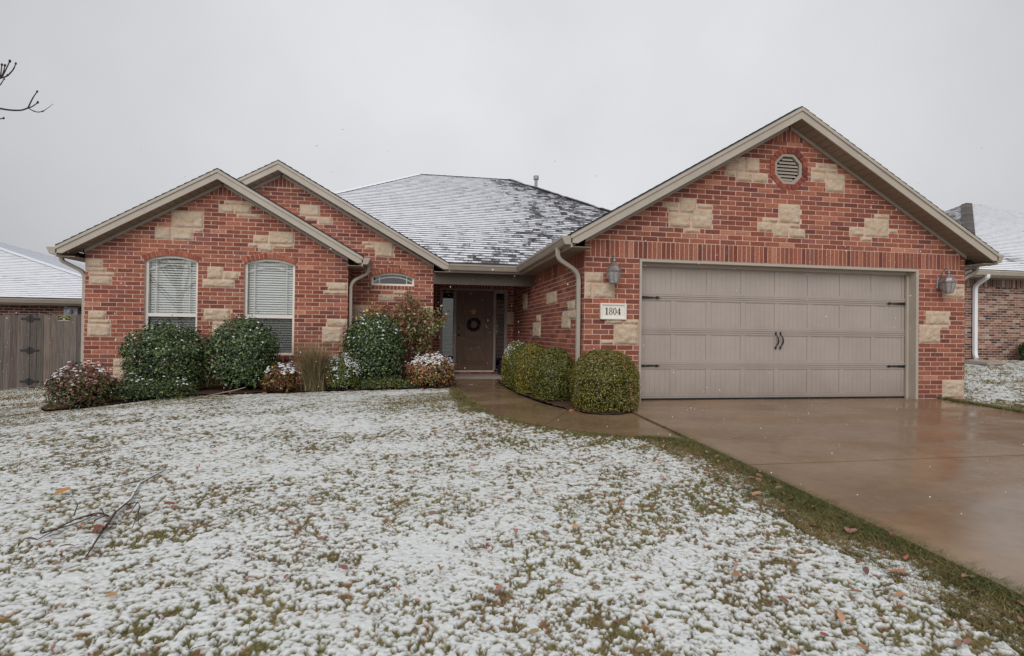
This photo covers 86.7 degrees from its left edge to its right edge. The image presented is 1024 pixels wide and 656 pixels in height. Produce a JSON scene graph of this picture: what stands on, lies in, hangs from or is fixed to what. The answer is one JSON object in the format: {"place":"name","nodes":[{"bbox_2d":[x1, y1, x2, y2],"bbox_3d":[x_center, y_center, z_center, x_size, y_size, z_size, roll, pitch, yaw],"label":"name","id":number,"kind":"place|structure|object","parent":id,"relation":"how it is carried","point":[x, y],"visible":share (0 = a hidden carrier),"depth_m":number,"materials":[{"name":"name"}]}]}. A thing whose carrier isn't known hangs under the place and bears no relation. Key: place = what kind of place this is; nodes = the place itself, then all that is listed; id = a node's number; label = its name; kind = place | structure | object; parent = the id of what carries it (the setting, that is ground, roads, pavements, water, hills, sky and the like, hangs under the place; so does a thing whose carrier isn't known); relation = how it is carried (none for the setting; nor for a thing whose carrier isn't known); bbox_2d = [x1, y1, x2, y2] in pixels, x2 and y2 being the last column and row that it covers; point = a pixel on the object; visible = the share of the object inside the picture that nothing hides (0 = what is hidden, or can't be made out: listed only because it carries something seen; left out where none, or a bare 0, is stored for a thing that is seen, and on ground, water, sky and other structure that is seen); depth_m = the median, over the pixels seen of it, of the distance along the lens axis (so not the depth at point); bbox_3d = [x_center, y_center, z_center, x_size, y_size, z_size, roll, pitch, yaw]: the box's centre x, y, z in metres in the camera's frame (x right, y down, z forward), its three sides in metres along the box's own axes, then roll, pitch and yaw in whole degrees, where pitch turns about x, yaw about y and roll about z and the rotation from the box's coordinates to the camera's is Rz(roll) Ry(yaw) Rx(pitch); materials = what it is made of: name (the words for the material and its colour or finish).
{"place":"outdoors","nodes":[
{"label":"outdoors","id":0,"kind":"place"},
{"bbox_2d":[41,387,619,440],"bbox_3d":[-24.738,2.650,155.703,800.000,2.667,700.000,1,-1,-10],"label":"ground","id":1,"kind":"structure","parent":0,"point":[543,402],"depth_m":9.21,"materials":[{"name":"brown soil"}]},
{"bbox_2d":[0,59,52,118],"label":"bare tree","id":2,"kind":"object","parent":1,"relation":"on","point":[7,75],"visible":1,"depth_m":4.51,"materials":[{"name":"brown plant"}]},
{"bbox_2d":[0,314,80,389],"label":"wooden fence","id":3,"kind":"object","parent":1,"relation":"on","point":[46,345],"visible":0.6,"depth_m":12.87,"materials":[{"name":"brown wood"}]},
{"bbox_2d":[57,316,70,321],"bbox_3d":[-10.723,-0.227,12.977,0.300,0.140,0.011,1,-1,-10],"label":"fence sign","id":4,"kind":"object","parent":3,"relation":"attached to","point":[64,318],"visible":1,"depth_m":12.97,"materials":[{"name":"yellow metal"}]},
{"bbox_2d":[0,242,84,371],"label":"neighbour house","id":5,"kind":"structure","parent":1,"relation":"on","point":[30,280],"depth_m":15.97,"materials":[{"name":"brick"}]},
{"bbox_2d":[46,106,1003,401],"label":"brick house","id":6,"kind":"structure","parent":1,"relation":"on","point":[778,206],"depth_m":9.02,"materials":[{"name":"brick"}]},
{"bbox_2d":[145,256,197,349],"bbox_3d":[-6.177,-0.411,10.013,0.876,1.783,0.450,1,-1,-10],"label":"window","id":7,"kind":"structure","parent":6,"relation":"in","point":[172,285],"depth_m":9.87,"materials":[{"name":"plastic"}]},
{"bbox_2d":[244,259,294,354],"bbox_3d":[-4.537,-0.387,10.299,0.882,1.783,0.450,1,-1,-10],"label":"window","id":8,"kind":"structure","parent":6,"relation":"in","point":[272,294],"depth_m":10.16,"materials":[{"name":"plastic"}]},
{"bbox_2d":[372,273,413,285],"bbox_3d":[-2.488,-1.000,11.381,0.858,0.265,0.450,1,-1,-10],"label":"window","id":9,"kind":"structure","parent":6,"relation":"in","point":[393,280],"depth_m":11.53,"materials":[{"name":"glass"}]},
{"bbox_2d":[455,291,492,369],"bbox_3d":[-0.941,0.063,13.636,0.932,1.986,0.115,1,-1,-10],"label":"front door","id":10,"kind":"structure","parent":6,"relation":"in","point":[468,354],"depth_m":13.64,"materials":[{"name":"brown wood"}]},
{"bbox_2d":[467,318,480,330],"bbox_3d":[-0.957,-0.089,13.596,0.363,0.359,0.059,1,-1,-10],"label":"door wreath","id":11,"kind":"object","parent":10,"relation":"attached to","point":[469,327],"depth_m":13.59,"materials":[{"name":"black plant"}]},
{"bbox_2d":[600,303,626,319],"bbox_3d":[1.495,-0.246,8.007,0.399,0.238,0.043,1,-1,-10],"label":"house number plaque","id":12,"kind":"object","parent":6,"relation":"attached to","point":[617,311],"visible":1,"depth_m":8.00,"materials":[{"name":"stone"}]},
{"bbox_2d":[606,255,621,283],"bbox_3d":[1.476,-0.852,7.897,0.207,0.425,0.282,1,-1,-10],"label":"wall lantern","id":13,"kind":"object","parent":6,"relation":"attached to","point":[614,270],"depth_m":7.80,"materials":[{"name":"grey glass"}]},
{"bbox_2d":[641,266,904,399],"bbox_3d":[4.256,0.097,8.675,4.768,2.103,0.105,1,-1,-10],"label":"garage door","id":14,"kind":"structure","parent":6,"relation":"in","point":[688,331],"depth_m":8.67,"materials":[{"name":"paint"}]},
{"bbox_2d":[936,268,956,293],"bbox_3d":[7.118,-0.776,8.881,0.207,0.425,0.282,1,-1,-10],"label":"wall lantern","id":15,"kind":"object","parent":6,"relation":"attached to","point":[947,284],"depth_m":8.81,"materials":[{"name":"grey glass"}]},
{"bbox_2d":[452,374,680,437],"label":"front walk","id":16,"kind":"structure","parent":1,"relation":"on","point":[490,393],"depth_m":7.02,"materials":[{"name":"concrete"}]},
{"bbox_2d":[444,356,454,374],"bbox_3d":[-1.582,0.911,13.180,0.396,0.456,0.346,1,-1,-10],"label":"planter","id":17,"kind":"object","parent":16,"relation":"on","point":[453,358],"visible":0.17,"depth_m":13.14,"materials":[{"name":"black plant"}]},
{"bbox_2d":[497,380,631,414],"bbox_3d":[0.838,1.117,9.297,1.650,0.052,4.700,1,-1,-10],"label":"garden bed","id":18,"kind":"object","parent":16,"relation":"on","point":[566,404],"visible":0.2,"depth_m":7.67,"materials":[{"name":"brown soil"}]},
{"bbox_2d":[500,341,519,384],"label":"boxwood","id":19,"kind":"object","parent":18,"relation":"on","point":[508,348],"visible":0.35,"depth_m":10.46,"materials":[{"name":"green plant"}]},
{"bbox_2d":[506,342,529,388],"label":"boxwood","id":20,"kind":"object","parent":18,"relation":"on","point":[514,352],"visible":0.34,"depth_m":9.76,"materials":[{"name":"green plant"}]},
{"bbox_2d":[514,343,544,393],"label":"boxwood","id":21,"kind":"object","parent":18,"relation":"on","point":[525,366],"visible":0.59,"depth_m":8.93,"materials":[{"name":"green plant"}]},
{"bbox_2d":[531,347,574,400],"bbox_3d":[0.641,0.705,8.279,0.702,0.845,0.612,1,-1,-10],"label":"boxwood","id":22,"kind":"object","parent":18,"relation":"on","point":[553,384],"visible":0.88,"depth_m":8.10,"materials":[{"name":"green plant"}]},
{"bbox_2d":[569,348,640,412],"bbox_3d":[1.284,0.715,7.484,0.955,0.863,0.910,1,-1,-10],"label":"boxwood","id":23,"kind":"object","parent":18,"relation":"on","point":[602,387],"visible":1,"depth_m":7.21,"materials":[{"name":"green plant"}]},
{"bbox_2d":[945,203,1023,360],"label":"neighbour house","id":24,"kind":"structure","parent":1,"relation":"on","point":[990,334],"depth_m":15.34,"materials":[{"name":"brick"}]},
{"bbox_2d":[1016,342,1023,357],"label":"holly shrub","id":25,"kind":"object","parent":1,"relation":"on","point":[1021,352],"visible":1,"depth_m":15.03,"materials":[{"name":"green plant"}]},
{"bbox_2d":[418,348,444,363],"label":"green shrub","id":26,"kind":"object","parent":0,"point":[432,355],"visible":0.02,"depth_m":10.86,"materials":[{"name":"green plant"}]},
{"bbox_2d":[495,357,505,374],"bbox_3d":[-0.231,0.931,13.414,0.357,0.454,0.364,0,-1,40],"label":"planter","id":27,"kind":"object","parent":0,"point":[498,368],"visible":0.25,"depth_m":13.31,"materials":[{"name":"black plant"}]},
{"bbox_2d":[0,360,1023,655],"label":"lawn","id":28,"kind":"structure","parent":0,"point":[676,554],"depth_m":2.95,"materials":[{"name":"green plant"}]},
{"bbox_2d":[52,487,69,493],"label":"fallen leaf","id":29,"kind":"object","parent":28,"relation":"on","point":[62,490],"visible":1,"depth_m":3.71,"materials":[{"name":"orange plant"}]},
{"bbox_2d":[38,469,164,558],"bbox_3d":[-2.592,1.122,3.461,0.458,0.112,1.621,1,-1,-26],"label":"fallen branch","id":30,"kind":"object","parent":28,"relation":"on","point":[114,513],"visible":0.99,"depth_m":3.28,"materials":[{"name":"brown wood"}]},
{"bbox_2d":[206,387,245,395],"bbox_3d":[-4.448,0.989,8.443,0.020,0.104,0.585,0,-1,40],"label":"dry stick","id":31,"kind":"object","parent":28,"relation":"on","point":[226,391],"visible":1,"depth_m":8.44,"materials":[{"name":"wood"}]},
{"bbox_2d":[40,380,456,409],"bbox_3d":[-4.156,1.124,9.294,6.600,0.193,3.350,1,-1,-10],"label":"garden bed","id":32,"kind":"object","parent":28,"relation":"on","point":[214,389],"visible":0.38,"depth_m":9.07,"materials":[{"name":"brown soil"}]},
{"bbox_2d":[38,359,120,409],"bbox_3d":[-6.008,0.779,7.578,0.916,0.687,0.975,1,-1,-10],"label":"nandina","id":33,"kind":"object","parent":32,"relation":"on","point":[74,388],"visible":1,"depth_m":7.38,"materials":[{"name":"red plant"}]},
{"bbox_2d":[100,373,198,401],"bbox_3d":[-5.434,0.880,7.954,1.517,0.412,0.772,1,-1,-10],"label":"shrub","id":34,"kind":"object","parent":32,"relation":"on","point":[138,388],"visible":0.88,"depth_m":7.87,"materials":[{"name":"green plant"}]},
{"bbox_2d":[113,315,210,391],"bbox_3d":[-5.618,0.437,8.836,1.387,1.314,1.341,1,-1,-10],"label":"holly shrub","id":35,"kind":"object","parent":32,"relation":"on","point":[152,353],"visible":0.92,"depth_m":8.52,"materials":[{"name":"green plant"}]},
{"bbox_2d":[199,311,282,389],"bbox_3d":[-4.517,0.387,9.130,1.267,1.369,1.237,1,-1,-10],"label":"holly shrub","id":36,"kind":"object","parent":32,"relation":"on","point":[244,359],"visible":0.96,"depth_m":8.80,"materials":[{"name":"green plant"}]},
{"bbox_2d":[259,361,300,392],"bbox_3d":[-3.813,0.813,8.962,0.634,0.529,0.623,1,-1,-10],"label":"nandina","id":37,"kind":"object","parent":32,"relation":"on","point":[279,377],"visible":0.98,"depth_m":8.83,"materials":[{"name":"brown plant"}]},
{"bbox_2d":[279,336,347,391],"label":"ornamental grass","id":38,"kind":"object","parent":32,"relation":"on","point":[313,372],"depth_m":9.06,"materials":[{"name":"beige plant"}]},
{"bbox_2d":[323,352,361,390],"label":"lime shrub","id":39,"kind":"object","parent":32,"relation":"on","point":[340,374],"visible":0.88,"depth_m":9.26,"materials":[{"name":"green plant"}]},
{"bbox_2d":[336,305,406,384],"bbox_3d":[-2.580,0.344,10.033,1.324,1.520,1.255,1,-1,-10],"label":"holly shrub","id":40,"kind":"object","parent":32,"relation":"on","point":[377,350],"visible":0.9,"depth_m":9.70,"materials":[{"name":"green plant"}]},
{"bbox_2d":[350,375,418,389],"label":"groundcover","id":41,"kind":"object","parent":32,"relation":"on","point":[387,383],"visible":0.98,"depth_m":9.45,"materials":[{"name":"green plant"}]},
{"bbox_2d":[356,288,449,380],"bbox_3d":[-2.164,0.159,10.789,1.852,1.920,0.660,1,-1,-10],"label":"photinia shrub","id":42,"kind":"object","parent":32,"relation":"on","point":[414,334],"visible":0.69,"depth_m":10.78,"materials":[{"name":"green plant"}]},
{"bbox_2d":[404,351,457,387],"bbox_3d":[-1.505,0.778,10.166,1.042,0.682,0.984,1,-1,-10],"label":"nandina","id":43,"kind":"object","parent":32,"relation":"on","point":[429,371],"visible":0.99,"depth_m":9.92,"materials":[{"name":"red plant"}]},
{"bbox_2d":[0,387,1023,655],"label":"leaf litter","id":44,"kind":"object","parent":28,"relation":"on","point":[638,649],"visible":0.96,"depth_m":3.14,"materials":[{"name":"brown plant"}]},
{"bbox_2d":[837,609,845,622],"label":"fallen leaf","id":45,"kind":"object","parent":28,"relation":"on","point":[841,616],"visible":1,"depth_m":2.29,"materials":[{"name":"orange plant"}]},
{"bbox_2d":[889,569,910,577],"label":"fallen leaf","id":46,"kind":"object","parent":28,"relation":"on","point":[898,570],"visible":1,"depth_m":2.72,"materials":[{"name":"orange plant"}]},
{"bbox_2d":[964,359,1006,364],"bbox_3d":[12.634,0.910,14.559,0.600,0.126,0.750,1,-1,-10],"label":"splash block","id":47,"kind":"object","parent":28,"relation":"on","point":[981,361],"depth_m":14.40,"materials":[{"name":"beige concrete"}]},
{"bbox_2d":[0,0,1023,326],"label":"sky","id":48,"kind":"structure","parent":0,"point":[632,95],"materials":[{"name":"grey"}]},
{"bbox_2d":[2,129,1023,567],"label":"falling snow","id":49,"kind":"structure","parent":0,"point":[450,287],"depth_m":4.27,"materials":[{"name":"white snow"}]},
{"bbox_2d":[620,398,1023,598],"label":"driveway","id":50,"kind":"structure","parent":0,"point":[896,462],"depth_m":5.05,"materials":[{"name":"concrete"}]}
]}

